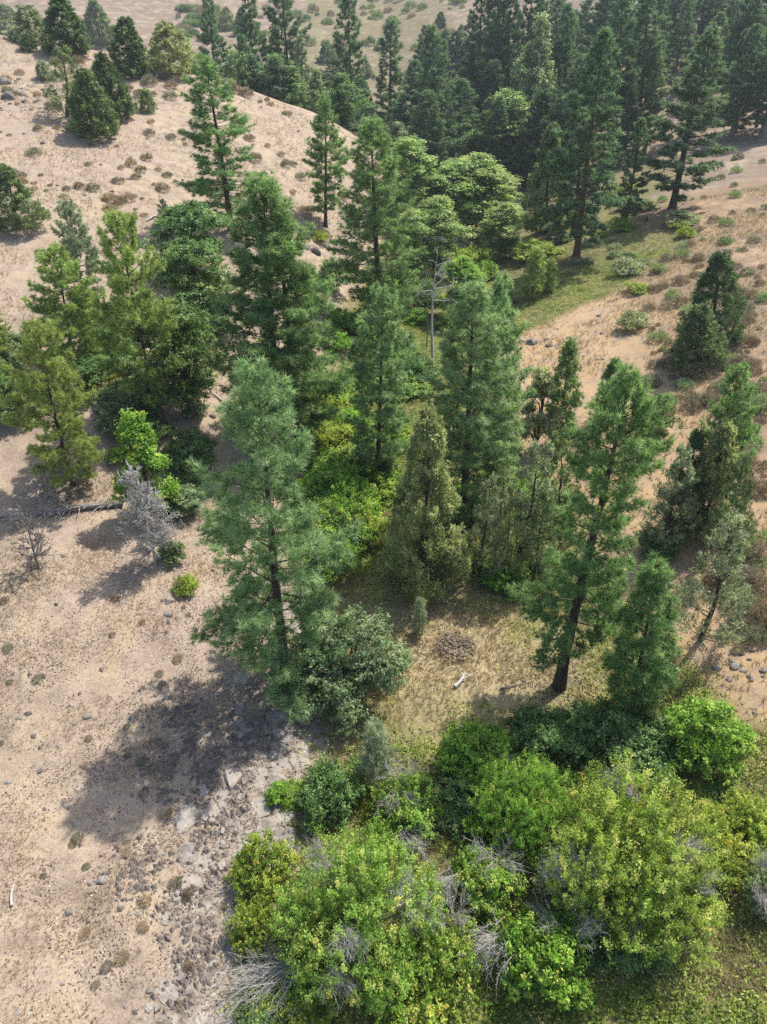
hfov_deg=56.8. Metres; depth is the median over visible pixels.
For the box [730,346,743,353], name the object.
sagebrush
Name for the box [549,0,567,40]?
pine tree
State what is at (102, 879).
boulder
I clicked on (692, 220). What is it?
sagebrush
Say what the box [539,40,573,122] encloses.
pine tree
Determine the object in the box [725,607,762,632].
sagebrush
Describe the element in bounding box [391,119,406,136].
tree
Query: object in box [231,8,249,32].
tree
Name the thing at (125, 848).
dry bush
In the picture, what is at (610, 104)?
pine tree
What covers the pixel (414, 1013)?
leafy bush
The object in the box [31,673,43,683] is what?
dry bush
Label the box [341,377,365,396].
leafy bush
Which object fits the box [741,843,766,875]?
leafy bush
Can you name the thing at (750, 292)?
sagebrush
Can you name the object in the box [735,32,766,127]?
pine tree
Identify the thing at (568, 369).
pine tree
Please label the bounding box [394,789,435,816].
leafy bush
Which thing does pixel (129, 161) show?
dry bush
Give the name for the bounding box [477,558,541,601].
leafy bush
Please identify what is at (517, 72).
pine tree
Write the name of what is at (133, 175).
dry bush
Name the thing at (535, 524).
juniper tree
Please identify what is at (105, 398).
leafy bush
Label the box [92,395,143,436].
leafy bush
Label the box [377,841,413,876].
leafy bush
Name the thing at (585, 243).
sagebrush
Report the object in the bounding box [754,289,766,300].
sagebrush
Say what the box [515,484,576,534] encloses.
leafy bush
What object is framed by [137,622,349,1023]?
rock ledge
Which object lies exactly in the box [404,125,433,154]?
tree
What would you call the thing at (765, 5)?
pine tree
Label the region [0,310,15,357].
pine tree
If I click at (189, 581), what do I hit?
leafy bush
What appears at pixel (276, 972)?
dead branch fan
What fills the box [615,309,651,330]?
leafy bush
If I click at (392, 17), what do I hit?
scrub bush
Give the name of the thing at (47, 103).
dry bush
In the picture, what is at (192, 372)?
leafy bush
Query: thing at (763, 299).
sagebrush
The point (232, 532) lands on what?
pine tree
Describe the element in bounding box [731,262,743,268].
sagebrush
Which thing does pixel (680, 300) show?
sagebrush
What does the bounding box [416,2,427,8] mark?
scrub bush
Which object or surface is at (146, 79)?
scrub bush
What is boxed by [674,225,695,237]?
leafy bush
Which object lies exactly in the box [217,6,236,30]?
tree
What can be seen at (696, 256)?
sagebrush
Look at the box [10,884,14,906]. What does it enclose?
stick
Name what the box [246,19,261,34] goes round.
tree
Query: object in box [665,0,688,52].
pine tree
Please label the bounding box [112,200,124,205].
dry bush
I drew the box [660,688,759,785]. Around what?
leafy bush
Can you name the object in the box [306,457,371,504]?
leafy bush
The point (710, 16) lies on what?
pine tree
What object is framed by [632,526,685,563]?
leafy bush
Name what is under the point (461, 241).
leafy bush
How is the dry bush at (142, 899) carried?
on the ground at (20, 484)
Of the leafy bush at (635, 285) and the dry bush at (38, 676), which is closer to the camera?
the dry bush at (38, 676)
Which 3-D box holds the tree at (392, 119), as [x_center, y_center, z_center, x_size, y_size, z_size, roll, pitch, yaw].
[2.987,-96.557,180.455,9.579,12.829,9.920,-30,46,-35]
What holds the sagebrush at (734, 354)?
on the ground at (20, 484)
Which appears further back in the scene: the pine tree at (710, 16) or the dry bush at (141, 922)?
the pine tree at (710, 16)
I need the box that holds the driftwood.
[453,666,472,687]
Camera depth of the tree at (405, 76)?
256.72 m
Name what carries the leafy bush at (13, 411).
on the ground at (20, 484)
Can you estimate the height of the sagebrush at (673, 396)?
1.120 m
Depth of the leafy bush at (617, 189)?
124.52 m
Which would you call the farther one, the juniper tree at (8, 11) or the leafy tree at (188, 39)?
the juniper tree at (8, 11)
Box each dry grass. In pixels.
[0,37,401,476]
[213,428,766,1000]
[515,185,766,734]
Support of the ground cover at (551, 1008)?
on the ground at (20, 484)
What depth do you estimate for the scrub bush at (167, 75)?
120.37 m
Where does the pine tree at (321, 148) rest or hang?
on the ground at (20, 484)
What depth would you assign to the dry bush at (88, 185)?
86.87 m
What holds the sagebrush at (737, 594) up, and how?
on the ground at (20, 484)
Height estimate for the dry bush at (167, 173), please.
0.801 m
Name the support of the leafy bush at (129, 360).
on the ground at (20, 484)
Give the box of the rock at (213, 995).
[209,992,216,997]
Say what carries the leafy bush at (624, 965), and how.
on the ground at (20, 484)
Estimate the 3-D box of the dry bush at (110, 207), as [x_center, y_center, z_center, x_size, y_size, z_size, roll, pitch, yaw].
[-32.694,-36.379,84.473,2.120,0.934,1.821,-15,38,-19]
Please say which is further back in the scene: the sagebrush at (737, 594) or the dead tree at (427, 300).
the dead tree at (427, 300)
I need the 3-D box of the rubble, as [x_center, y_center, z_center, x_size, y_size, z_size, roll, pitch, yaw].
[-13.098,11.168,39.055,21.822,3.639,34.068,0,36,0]
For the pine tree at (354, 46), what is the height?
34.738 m
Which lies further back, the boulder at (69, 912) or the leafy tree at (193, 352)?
the leafy tree at (193, 352)
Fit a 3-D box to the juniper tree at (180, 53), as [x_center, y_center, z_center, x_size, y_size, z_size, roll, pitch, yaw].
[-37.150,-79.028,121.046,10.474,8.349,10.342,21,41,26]
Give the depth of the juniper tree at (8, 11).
309.40 m
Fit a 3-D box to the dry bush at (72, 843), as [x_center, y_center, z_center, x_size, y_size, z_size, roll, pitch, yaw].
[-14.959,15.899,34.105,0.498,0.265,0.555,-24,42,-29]
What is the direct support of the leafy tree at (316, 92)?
on the ground at (20, 484)
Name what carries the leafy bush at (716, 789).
on the ground at (20, 484)
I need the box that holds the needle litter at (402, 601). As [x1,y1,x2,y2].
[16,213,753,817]
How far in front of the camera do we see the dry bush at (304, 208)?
100.51 m
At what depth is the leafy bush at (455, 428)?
65.74 m
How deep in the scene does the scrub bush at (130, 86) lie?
112.55 m
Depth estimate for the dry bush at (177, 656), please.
42.91 m
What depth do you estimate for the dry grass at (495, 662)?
42.82 m
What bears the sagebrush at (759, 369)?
on the ground at (20, 484)
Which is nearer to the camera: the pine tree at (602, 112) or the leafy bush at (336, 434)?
the leafy bush at (336, 434)
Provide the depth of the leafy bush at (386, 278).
95.72 m
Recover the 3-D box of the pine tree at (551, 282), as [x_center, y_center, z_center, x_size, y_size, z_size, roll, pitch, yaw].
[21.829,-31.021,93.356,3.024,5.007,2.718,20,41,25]
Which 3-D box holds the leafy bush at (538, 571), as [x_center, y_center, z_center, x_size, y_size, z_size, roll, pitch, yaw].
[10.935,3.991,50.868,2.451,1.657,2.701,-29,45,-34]
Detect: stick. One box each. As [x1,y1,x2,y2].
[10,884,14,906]
[500,681,529,688]
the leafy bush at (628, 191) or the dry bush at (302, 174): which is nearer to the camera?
the dry bush at (302, 174)
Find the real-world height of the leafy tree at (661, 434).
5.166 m
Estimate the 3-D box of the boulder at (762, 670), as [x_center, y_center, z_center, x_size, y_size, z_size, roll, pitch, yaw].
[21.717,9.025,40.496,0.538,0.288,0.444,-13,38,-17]
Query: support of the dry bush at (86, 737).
on the ground at (20, 484)
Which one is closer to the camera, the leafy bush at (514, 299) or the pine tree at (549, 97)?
the leafy bush at (514, 299)
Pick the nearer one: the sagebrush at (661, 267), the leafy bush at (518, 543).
the leafy bush at (518, 543)
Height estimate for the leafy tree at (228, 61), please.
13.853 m
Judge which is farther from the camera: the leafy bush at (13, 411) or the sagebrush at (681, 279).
the sagebrush at (681, 279)
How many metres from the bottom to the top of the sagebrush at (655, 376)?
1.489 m
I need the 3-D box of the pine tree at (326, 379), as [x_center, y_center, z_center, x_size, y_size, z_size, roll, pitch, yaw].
[-7.561,-13.951,55.528,9.923,22.657,10.115,11,37,14]
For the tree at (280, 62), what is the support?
on the ground at (20, 484)
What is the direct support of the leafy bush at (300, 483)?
on the ground at (20, 484)
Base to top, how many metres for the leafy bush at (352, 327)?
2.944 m
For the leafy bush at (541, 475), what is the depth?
58.98 m
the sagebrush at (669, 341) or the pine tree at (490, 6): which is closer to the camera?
the sagebrush at (669, 341)
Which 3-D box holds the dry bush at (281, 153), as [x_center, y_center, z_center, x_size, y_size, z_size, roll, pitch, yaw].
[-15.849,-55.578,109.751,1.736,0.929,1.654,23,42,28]
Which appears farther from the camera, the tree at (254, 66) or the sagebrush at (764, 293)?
the tree at (254, 66)
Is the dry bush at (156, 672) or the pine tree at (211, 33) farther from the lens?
the pine tree at (211, 33)
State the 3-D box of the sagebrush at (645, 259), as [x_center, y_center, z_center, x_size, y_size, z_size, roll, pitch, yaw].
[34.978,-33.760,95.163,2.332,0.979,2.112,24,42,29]
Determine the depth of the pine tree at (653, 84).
143.62 m
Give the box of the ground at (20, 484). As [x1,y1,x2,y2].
[0,0,766,1023]
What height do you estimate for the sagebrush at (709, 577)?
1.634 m
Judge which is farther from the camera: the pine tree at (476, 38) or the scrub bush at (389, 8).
the scrub bush at (389, 8)
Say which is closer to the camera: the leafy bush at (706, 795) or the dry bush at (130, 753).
the leafy bush at (706, 795)
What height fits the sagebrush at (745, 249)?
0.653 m
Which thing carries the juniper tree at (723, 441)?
on the ground at (20, 484)
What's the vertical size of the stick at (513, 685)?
0.111 m
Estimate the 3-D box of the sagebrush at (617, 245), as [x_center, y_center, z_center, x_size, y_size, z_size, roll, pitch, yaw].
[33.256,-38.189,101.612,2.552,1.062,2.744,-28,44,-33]
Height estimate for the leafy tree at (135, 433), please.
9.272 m
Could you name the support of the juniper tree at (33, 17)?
on the ground at (20, 484)
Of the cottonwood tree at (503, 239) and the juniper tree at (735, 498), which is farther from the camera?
the cottonwood tree at (503, 239)
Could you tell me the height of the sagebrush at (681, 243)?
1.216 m
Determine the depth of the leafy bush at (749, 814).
33.49 m
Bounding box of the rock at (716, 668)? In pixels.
[712,665,719,669]
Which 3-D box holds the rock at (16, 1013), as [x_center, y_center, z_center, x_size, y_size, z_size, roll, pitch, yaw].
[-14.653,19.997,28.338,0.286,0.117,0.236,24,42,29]
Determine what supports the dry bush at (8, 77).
on the ground at (20, 484)
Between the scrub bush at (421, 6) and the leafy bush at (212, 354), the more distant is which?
the scrub bush at (421, 6)
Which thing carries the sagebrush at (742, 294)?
on the ground at (20, 484)
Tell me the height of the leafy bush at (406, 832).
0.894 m
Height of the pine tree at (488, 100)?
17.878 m
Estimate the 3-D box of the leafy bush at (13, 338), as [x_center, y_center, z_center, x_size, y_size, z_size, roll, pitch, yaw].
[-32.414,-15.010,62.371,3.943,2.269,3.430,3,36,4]
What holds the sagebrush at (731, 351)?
on the ground at (20, 484)
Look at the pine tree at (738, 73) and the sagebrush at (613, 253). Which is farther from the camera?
the pine tree at (738, 73)
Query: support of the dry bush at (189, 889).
on the ground at (20, 484)
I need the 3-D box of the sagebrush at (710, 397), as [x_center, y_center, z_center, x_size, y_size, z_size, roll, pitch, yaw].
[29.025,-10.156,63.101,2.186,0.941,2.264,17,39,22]
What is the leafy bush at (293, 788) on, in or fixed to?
on the ground at (20, 484)
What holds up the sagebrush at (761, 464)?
on the ground at (20, 484)
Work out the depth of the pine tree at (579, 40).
184.12 m
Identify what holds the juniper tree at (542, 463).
on the ground at (20, 484)
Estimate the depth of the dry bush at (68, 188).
85.57 m
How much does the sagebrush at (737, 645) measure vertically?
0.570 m
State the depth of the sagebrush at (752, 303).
75.90 m
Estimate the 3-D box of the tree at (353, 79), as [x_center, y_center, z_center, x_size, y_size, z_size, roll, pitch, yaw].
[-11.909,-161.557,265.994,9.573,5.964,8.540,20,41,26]
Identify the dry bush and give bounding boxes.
[0,73,12,80]
[0,596,9,603]
[1,85,14,90]
[2,643,14,652]
[13,68,24,74]
[15,176,27,182]
[17,170,27,176]
[23,146,42,154]
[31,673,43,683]
[32,124,42,129]
[43,100,58,106]
[58,193,68,197]
[62,185,71,190]
[68,840,77,847]
[69,831,84,845]
[72,180,84,187]
[78,925,90,940]
[81,861,91,869]
[84,735,93,741]
[85,181,99,190]
[89,980,100,989]
[99,959,112,972]
[101,192,118,201]
[102,202,116,210]
[111,176,124,181]
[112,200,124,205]
[113,948,130,965]
[118,191,135,199]
[121,844,132,855]
[122,722,130,729]
[123,751,131,758]
[124,156,137,165]
[131,172,141,178]
[134,164,146,171]
[135,754,147,765]
[136,920,148,932]
[138,892,151,908]
[140,152,152,159]
[142,128,155,134]
[154,181,170,189]
[154,669,163,676]
[156,680,165,688]
[159,808,171,818]
[161,171,172,176]
[165,133,176,139]
[168,875,182,889]
[172,653,182,662]
[174,998,187,1012]
[182,886,193,899]
[182,961,194,971]
[243,133,255,139]
[249,152,262,160]
[277,151,285,155]
[280,158,293,166]
[295,171,306,178]
[297,205,309,212]
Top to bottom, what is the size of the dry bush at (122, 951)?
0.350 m
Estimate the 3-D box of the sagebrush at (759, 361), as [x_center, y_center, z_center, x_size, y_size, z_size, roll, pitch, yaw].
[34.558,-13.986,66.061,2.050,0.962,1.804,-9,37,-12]
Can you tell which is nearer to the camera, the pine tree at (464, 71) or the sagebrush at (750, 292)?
the sagebrush at (750, 292)
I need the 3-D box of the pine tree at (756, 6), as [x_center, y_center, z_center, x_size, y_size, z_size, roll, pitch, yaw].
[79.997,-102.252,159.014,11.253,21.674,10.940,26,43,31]
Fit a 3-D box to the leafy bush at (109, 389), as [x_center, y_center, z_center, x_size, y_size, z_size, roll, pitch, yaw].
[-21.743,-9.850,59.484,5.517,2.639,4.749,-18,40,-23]
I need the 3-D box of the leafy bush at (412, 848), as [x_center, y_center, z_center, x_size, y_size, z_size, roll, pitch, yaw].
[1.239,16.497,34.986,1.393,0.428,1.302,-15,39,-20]
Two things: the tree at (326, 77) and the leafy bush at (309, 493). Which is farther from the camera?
the tree at (326, 77)
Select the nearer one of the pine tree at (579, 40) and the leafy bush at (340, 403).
the leafy bush at (340, 403)
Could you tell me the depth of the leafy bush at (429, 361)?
76.72 m
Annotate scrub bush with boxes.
[71,53,85,64]
[125,82,134,90]
[132,89,142,97]
[140,73,157,85]
[158,70,172,78]
[161,90,177,98]
[163,80,178,87]
[177,3,188,11]
[179,18,191,24]
[186,11,200,19]
[186,19,200,25]
[187,27,199,34]
[192,7,203,12]
[222,76,235,83]
[228,80,241,92]
[238,86,255,96]
[292,8,303,16]
[300,13,310,19]
[305,37,317,44]
[306,3,319,10]
[320,17,333,24]
[321,39,329,44]
[327,9,334,14]
[364,35,375,44]
[367,3,375,7]
[370,9,383,17]
[382,6,392,11]
[386,14,397,20]
[401,8,409,12]
[404,0,416,7]
[410,43,418,48]
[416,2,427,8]
[444,26,455,34]
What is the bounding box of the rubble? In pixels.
[1,526,349,1023]
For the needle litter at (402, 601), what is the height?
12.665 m
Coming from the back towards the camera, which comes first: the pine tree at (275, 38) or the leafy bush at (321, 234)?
the pine tree at (275, 38)
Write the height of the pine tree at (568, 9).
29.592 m
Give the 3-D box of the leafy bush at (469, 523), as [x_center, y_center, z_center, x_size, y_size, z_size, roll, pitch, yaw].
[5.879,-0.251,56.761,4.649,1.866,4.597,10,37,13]
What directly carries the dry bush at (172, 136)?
on the ground at (20, 484)
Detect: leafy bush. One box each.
[0,350,26,367]
[0,377,47,420]
[0,384,23,418]
[0,395,28,424]
[1,331,31,353]
[1,365,24,380]
[2,358,23,373]
[37,367,64,385]
[60,351,115,390]
[75,328,131,361]
[80,367,129,391]
[92,378,148,410]
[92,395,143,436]
[93,418,121,429]
[95,399,160,430]
[96,387,159,411]
[103,443,136,463]
[110,313,142,335]
[110,354,152,380]
[113,412,176,446]
[121,370,166,405]
[141,405,155,412]
[141,489,174,517]
[155,539,187,566]
[160,435,218,476]
[161,424,219,465]
[161,432,198,463]
[162,485,198,517]
[164,452,192,477]
[165,482,212,517]
[170,573,198,596]
[171,363,212,389]
[174,472,204,494]
[181,397,208,418]
[197,310,243,339]
[198,283,239,303]
[201,351,228,365]
[222,829,300,906]
[224,892,280,961]
[229,984,286,1023]
[239,939,348,1023]
[251,994,295,1023]
[259,961,303,1020]
[263,778,295,806]
[273,602,416,738]
[278,778,312,812]
[288,493,313,519]
[291,955,328,1005]
[293,474,309,491]
[293,508,352,553]
[293,755,366,837]
[296,457,341,502]
[296,503,365,546]
[300,274,324,299]
[300,420,332,448]
[300,494,357,535]
[301,519,361,566]
[302,445,360,476]
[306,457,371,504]
[308,486,367,524]
[310,229,330,240]
[310,418,368,452]
[312,496,345,525]
[317,254,355,290]
[321,328,351,354]
[322,392,353,415]
[322,398,333,406]
[322,538,362,584]
[323,306,359,331]
[327,406,371,434]
[328,476,387,517]
[329,390,352,405]
[331,432,385,465]
[335,501,374,552]
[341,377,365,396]
[344,315,372,337]
[345,754,371,780]
[350,500,390,548]
[351,334,378,354]
[352,456,386,487]
[352,541,366,560]
[352,790,384,823]
[354,964,405,1014]
[358,366,389,388]
[360,931,475,1023]
[363,445,402,474]
[364,275,398,295]
[364,751,444,874]
[364,815,388,841]
[365,412,412,446]
[367,466,393,482]
[375,477,398,506]
[376,466,411,498]
[377,326,416,353]
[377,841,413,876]
[380,340,408,351]
[381,989,407,1023]
[384,473,405,499]
[389,347,434,385]
[390,376,432,400]
[391,274,405,285]
[392,275,441,314]
[394,428,409,446]
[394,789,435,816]
[395,807,424,843]
[399,840,423,857]
[404,308,428,324]
[406,880,495,1006]
[409,349,441,378]
[417,871,452,919]
[427,763,508,845]
[433,314,456,329]
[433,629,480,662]
[433,716,520,799]
[439,866,482,898]
[451,409,484,431]
[451,499,479,525]
[451,540,487,572]
[452,237,471,248]
[452,242,496,263]
[455,496,491,522]
[474,261,492,277]
[475,258,499,278]
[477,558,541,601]
[477,841,518,879]
[483,436,524,456]
[490,291,518,304]
[490,479,539,534]
[501,699,602,790]
[510,529,533,551]
[511,238,564,260]
[511,461,552,487]
[512,181,526,188]
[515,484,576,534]
[522,552,550,579]
[545,230,569,237]
[547,692,654,786]
[553,232,572,242]
[557,860,681,978]
[596,231,610,238]
[603,185,624,196]
[607,216,636,230]
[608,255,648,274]
[610,707,710,791]
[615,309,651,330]
[619,182,638,195]
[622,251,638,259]
[623,281,648,294]
[631,197,657,210]
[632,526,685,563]
[658,209,702,224]
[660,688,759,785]
[668,220,688,228]
[671,797,764,892]
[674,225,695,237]
[692,781,719,804]
[702,779,730,802]
[712,786,766,845]
[739,821,766,849]
[739,836,766,921]
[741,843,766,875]
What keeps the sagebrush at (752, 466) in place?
on the ground at (20, 484)
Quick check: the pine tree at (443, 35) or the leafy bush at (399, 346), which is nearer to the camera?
the leafy bush at (399, 346)
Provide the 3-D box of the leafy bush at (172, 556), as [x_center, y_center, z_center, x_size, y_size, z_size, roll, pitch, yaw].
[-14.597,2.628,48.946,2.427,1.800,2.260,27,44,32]
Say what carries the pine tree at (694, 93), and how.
on the ground at (20, 484)
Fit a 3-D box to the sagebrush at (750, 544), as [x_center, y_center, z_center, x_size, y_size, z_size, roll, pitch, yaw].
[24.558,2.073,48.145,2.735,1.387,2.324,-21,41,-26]
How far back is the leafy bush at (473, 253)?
106.99 m
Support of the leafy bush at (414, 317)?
on the ground at (20, 484)
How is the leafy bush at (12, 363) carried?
on the ground at (20, 484)
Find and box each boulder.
[0,77,11,84]
[1,91,15,99]
[66,908,72,916]
[82,712,91,719]
[87,878,94,885]
[96,875,107,884]
[146,986,154,993]
[163,610,172,617]
[164,597,174,604]
[310,247,320,255]
[526,338,537,345]
[726,676,732,681]
[730,662,740,669]
[759,666,766,672]
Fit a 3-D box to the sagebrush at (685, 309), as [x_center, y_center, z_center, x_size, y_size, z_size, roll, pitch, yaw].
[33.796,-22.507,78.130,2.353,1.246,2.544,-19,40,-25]
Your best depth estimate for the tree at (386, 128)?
169.47 m
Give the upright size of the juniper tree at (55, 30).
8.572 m
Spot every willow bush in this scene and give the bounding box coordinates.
[263,808,449,1023]
[432,829,530,931]
[450,882,612,1014]
[456,746,588,871]
[530,747,732,971]
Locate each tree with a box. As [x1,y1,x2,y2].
[0,4,26,33]
[0,162,51,233]
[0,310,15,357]
[0,315,104,487]
[0,357,28,414]
[1,3,49,42]
[6,503,61,569]
[16,31,39,51]
[20,239,108,362]
[34,59,51,79]
[39,0,95,55]
[41,45,85,116]
[49,197,105,309]
[64,66,120,140]
[82,0,114,45]
[85,207,191,417]
[87,51,139,119]
[104,15,152,78]
[105,408,182,511]
[113,460,187,565]
[128,294,231,409]
[129,198,235,276]
[137,86,157,113]
[139,235,236,311]
[142,20,203,76]
[156,198,167,220]
[171,50,269,232]
[175,36,203,75]
[182,352,362,726]
[196,0,231,75]
[204,169,337,448]
[214,46,238,79]
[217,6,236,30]
[219,66,231,78]
[225,50,258,92]
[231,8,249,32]
[232,0,271,69]
[235,179,351,448]
[236,33,250,62]
[237,53,265,94]
[238,57,269,96]
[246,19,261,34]
[255,54,298,102]
[259,0,316,101]
[260,50,303,107]
[261,61,290,102]
[272,65,311,107]
[292,33,311,98]
[302,67,329,113]
[302,94,351,227]
[315,44,334,63]
[320,70,372,128]
[321,72,331,84]
[321,82,335,104]
[323,50,340,71]
[325,112,428,330]
[327,0,378,135]
[328,44,343,56]
[336,113,361,135]
[340,280,418,470]
[343,121,364,140]
[346,72,360,86]
[352,81,376,118]
[355,714,397,788]
[361,61,374,76]
[365,123,396,155]
[365,133,452,216]
[370,18,410,122]
[372,402,477,605]
[374,39,387,48]
[382,207,434,280]
[384,123,393,145]
[385,99,407,121]
[387,104,409,133]
[389,59,440,133]
[389,121,412,164]
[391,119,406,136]
[399,67,412,89]
[402,274,526,538]
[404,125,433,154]
[406,89,452,180]
[408,24,438,110]
[408,24,468,165]
[411,595,427,637]
[412,195,476,277]
[414,247,457,357]
[420,157,484,232]
[420,256,432,346]
[425,118,455,172]
[429,39,454,115]
[433,11,446,28]
[434,28,455,78]
[434,255,493,312]
[438,152,528,234]
[439,30,466,83]
[441,77,481,158]
[445,76,461,124]
[451,0,493,111]
[452,24,469,74]
[453,39,488,108]
[455,79,485,154]
[456,269,538,479]
[458,14,476,74]
[459,96,499,162]
[459,135,484,157]
[461,471,507,580]
[462,61,485,130]
[465,86,533,173]
[466,59,505,129]
[473,202,531,259]
[474,0,515,119]
[474,95,516,190]
[478,466,515,553]
[483,0,525,110]
[484,5,506,38]
[486,438,562,577]
[490,111,528,177]
[490,481,523,579]
[502,89,549,190]
[505,360,676,692]
[506,0,548,86]
[507,11,559,171]
[508,64,527,87]
[513,488,556,583]
[514,363,566,452]
[519,245,547,298]
[520,87,569,185]
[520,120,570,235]
[524,0,551,40]
[533,424,590,537]
[536,0,556,43]
[537,26,634,260]
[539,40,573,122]
[540,258,559,292]
[544,56,605,151]
[544,336,584,441]
[547,0,565,42]
[547,35,566,109]
[548,2,584,116]
[548,74,582,123]
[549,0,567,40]
[557,68,601,230]
[558,12,584,77]
[558,19,583,72]
[559,89,577,148]
[572,44,596,76]
[574,0,594,38]
[576,0,629,67]
[578,8,589,41]
[582,1,609,44]
[583,3,622,63]
[586,37,604,76]
[592,0,641,167]
[593,54,623,147]
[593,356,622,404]
[597,548,686,721]
[603,74,643,166]
[615,116,651,218]
[619,3,644,71]
[620,0,673,154]
[626,0,671,75]
[632,45,669,154]
[634,392,683,447]
[637,0,675,85]
[637,441,701,550]
[640,25,738,211]
[658,0,693,73]
[658,0,698,93]
[658,427,711,533]
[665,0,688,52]
[665,303,730,377]
[668,506,759,650]
[674,0,701,36]
[674,249,752,348]
[674,417,740,544]
[675,21,721,125]
[682,0,714,60]
[682,0,727,63]
[684,11,729,99]
[690,359,762,506]
[692,0,715,33]
[694,32,722,100]
[697,452,758,565]
[707,6,747,90]
[710,0,731,28]
[713,0,745,69]
[715,0,766,94]
[716,23,766,140]
[719,46,758,108]
[720,3,738,45]
[720,27,757,127]
[723,0,766,68]
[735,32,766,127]
[737,33,766,138]
[754,0,766,26]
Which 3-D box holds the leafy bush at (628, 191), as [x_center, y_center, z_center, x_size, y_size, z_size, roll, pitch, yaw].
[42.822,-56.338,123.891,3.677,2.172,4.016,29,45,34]
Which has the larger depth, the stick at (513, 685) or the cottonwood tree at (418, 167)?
the cottonwood tree at (418, 167)
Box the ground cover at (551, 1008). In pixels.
[217,246,766,1023]
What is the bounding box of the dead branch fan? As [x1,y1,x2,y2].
[197,915,308,1023]
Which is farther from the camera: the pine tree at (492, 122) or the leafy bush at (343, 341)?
the pine tree at (492, 122)
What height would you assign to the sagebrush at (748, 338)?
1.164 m
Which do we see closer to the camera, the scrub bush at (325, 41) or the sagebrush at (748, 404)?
the sagebrush at (748, 404)
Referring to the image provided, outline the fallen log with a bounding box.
[0,491,122,526]
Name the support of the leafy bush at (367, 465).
on the ground at (20, 484)
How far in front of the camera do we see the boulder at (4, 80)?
106.75 m
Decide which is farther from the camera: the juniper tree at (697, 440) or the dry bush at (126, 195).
the dry bush at (126, 195)
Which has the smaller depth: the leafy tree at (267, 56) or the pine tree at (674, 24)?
the leafy tree at (267, 56)
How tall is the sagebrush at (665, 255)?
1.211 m
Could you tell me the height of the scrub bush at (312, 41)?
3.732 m
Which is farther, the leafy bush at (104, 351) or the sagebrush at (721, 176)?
the sagebrush at (721, 176)
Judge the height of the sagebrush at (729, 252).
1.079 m
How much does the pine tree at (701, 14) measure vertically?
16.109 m
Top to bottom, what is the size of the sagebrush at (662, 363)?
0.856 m
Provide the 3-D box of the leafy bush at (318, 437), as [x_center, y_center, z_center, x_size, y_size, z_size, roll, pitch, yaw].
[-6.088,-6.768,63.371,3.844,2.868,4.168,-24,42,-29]
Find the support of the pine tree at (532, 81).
on the ground at (20, 484)
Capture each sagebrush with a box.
[571,257,580,264]
[581,238,592,246]
[581,255,594,264]
[607,236,616,241]
[607,249,623,257]
[608,242,623,249]
[637,257,649,263]
[639,216,648,220]
[641,370,663,386]
[641,377,660,387]
[642,303,655,310]
[645,260,657,264]
[646,328,668,341]
[647,267,660,274]
[647,357,663,366]
[650,284,662,292]
[651,262,668,272]
[656,194,668,201]
[656,359,668,367]
[658,301,675,309]
[658,353,682,370]
[659,252,674,261]
[659,281,670,288]
[663,338,675,344]
[664,287,679,298]
[664,390,678,404]
[667,373,676,378]
[669,405,677,413]
[670,274,690,284]
[672,295,689,304]
[672,378,696,388]
[673,246,690,257]
[676,240,689,247]
[678,302,692,312]
[679,371,687,376]
[680,389,700,399]
[680,400,702,411]
[683,394,706,408]
[684,239,695,246]
[687,365,715,380]
[689,218,697,225]
[689,270,699,276]
[691,225,703,230]
[691,252,705,261]
[695,261,704,267]
[697,389,721,403]
[700,392,719,404]
[704,566,743,592]
[707,214,720,220]
[707,379,731,390]
[711,362,726,371]
[711,401,728,415]
[717,173,725,178]
[717,235,729,243]
[718,216,735,225]
[719,236,732,245]
[719,248,733,254]
[720,583,757,607]
[723,400,751,413]
[724,347,739,354]
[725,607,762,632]
[726,189,742,197]
[726,353,741,362]
[726,597,759,615]
[729,165,743,172]
[729,536,758,556]
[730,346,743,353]
[730,543,760,563]
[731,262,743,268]
[731,352,757,366]
[732,151,744,159]
[732,290,749,300]
[732,563,766,590]
[732,643,745,654]
[733,613,759,625]
[736,449,758,466]
[736,476,760,496]
[737,380,763,394]
[738,266,756,275]
[739,462,756,470]
[740,246,749,250]
[740,312,756,324]
[740,623,766,649]
[741,333,759,345]
[741,472,756,483]
[742,432,765,451]
[743,288,759,297]
[743,625,766,642]
[744,309,759,316]
[744,570,766,593]
[745,235,762,242]
[745,300,755,310]
[745,400,763,414]
[746,357,763,365]
[747,540,766,561]
[747,585,766,609]
[747,607,766,631]
[748,365,763,375]
[749,601,766,626]
[750,392,766,410]
[751,557,766,567]
[752,478,766,494]
[753,278,764,285]
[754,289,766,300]
[754,294,766,302]
[755,416,766,423]
[756,381,766,391]
[756,528,766,543]
[757,460,766,470]
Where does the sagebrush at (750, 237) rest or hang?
on the ground at (20, 484)
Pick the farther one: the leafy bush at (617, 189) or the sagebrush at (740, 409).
the leafy bush at (617, 189)
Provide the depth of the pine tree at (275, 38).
162.28 m
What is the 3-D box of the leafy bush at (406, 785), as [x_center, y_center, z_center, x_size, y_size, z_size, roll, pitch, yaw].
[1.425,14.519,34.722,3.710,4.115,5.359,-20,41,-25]
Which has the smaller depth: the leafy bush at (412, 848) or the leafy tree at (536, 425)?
the leafy bush at (412, 848)
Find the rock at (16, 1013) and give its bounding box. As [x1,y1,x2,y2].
[13,1009,19,1015]

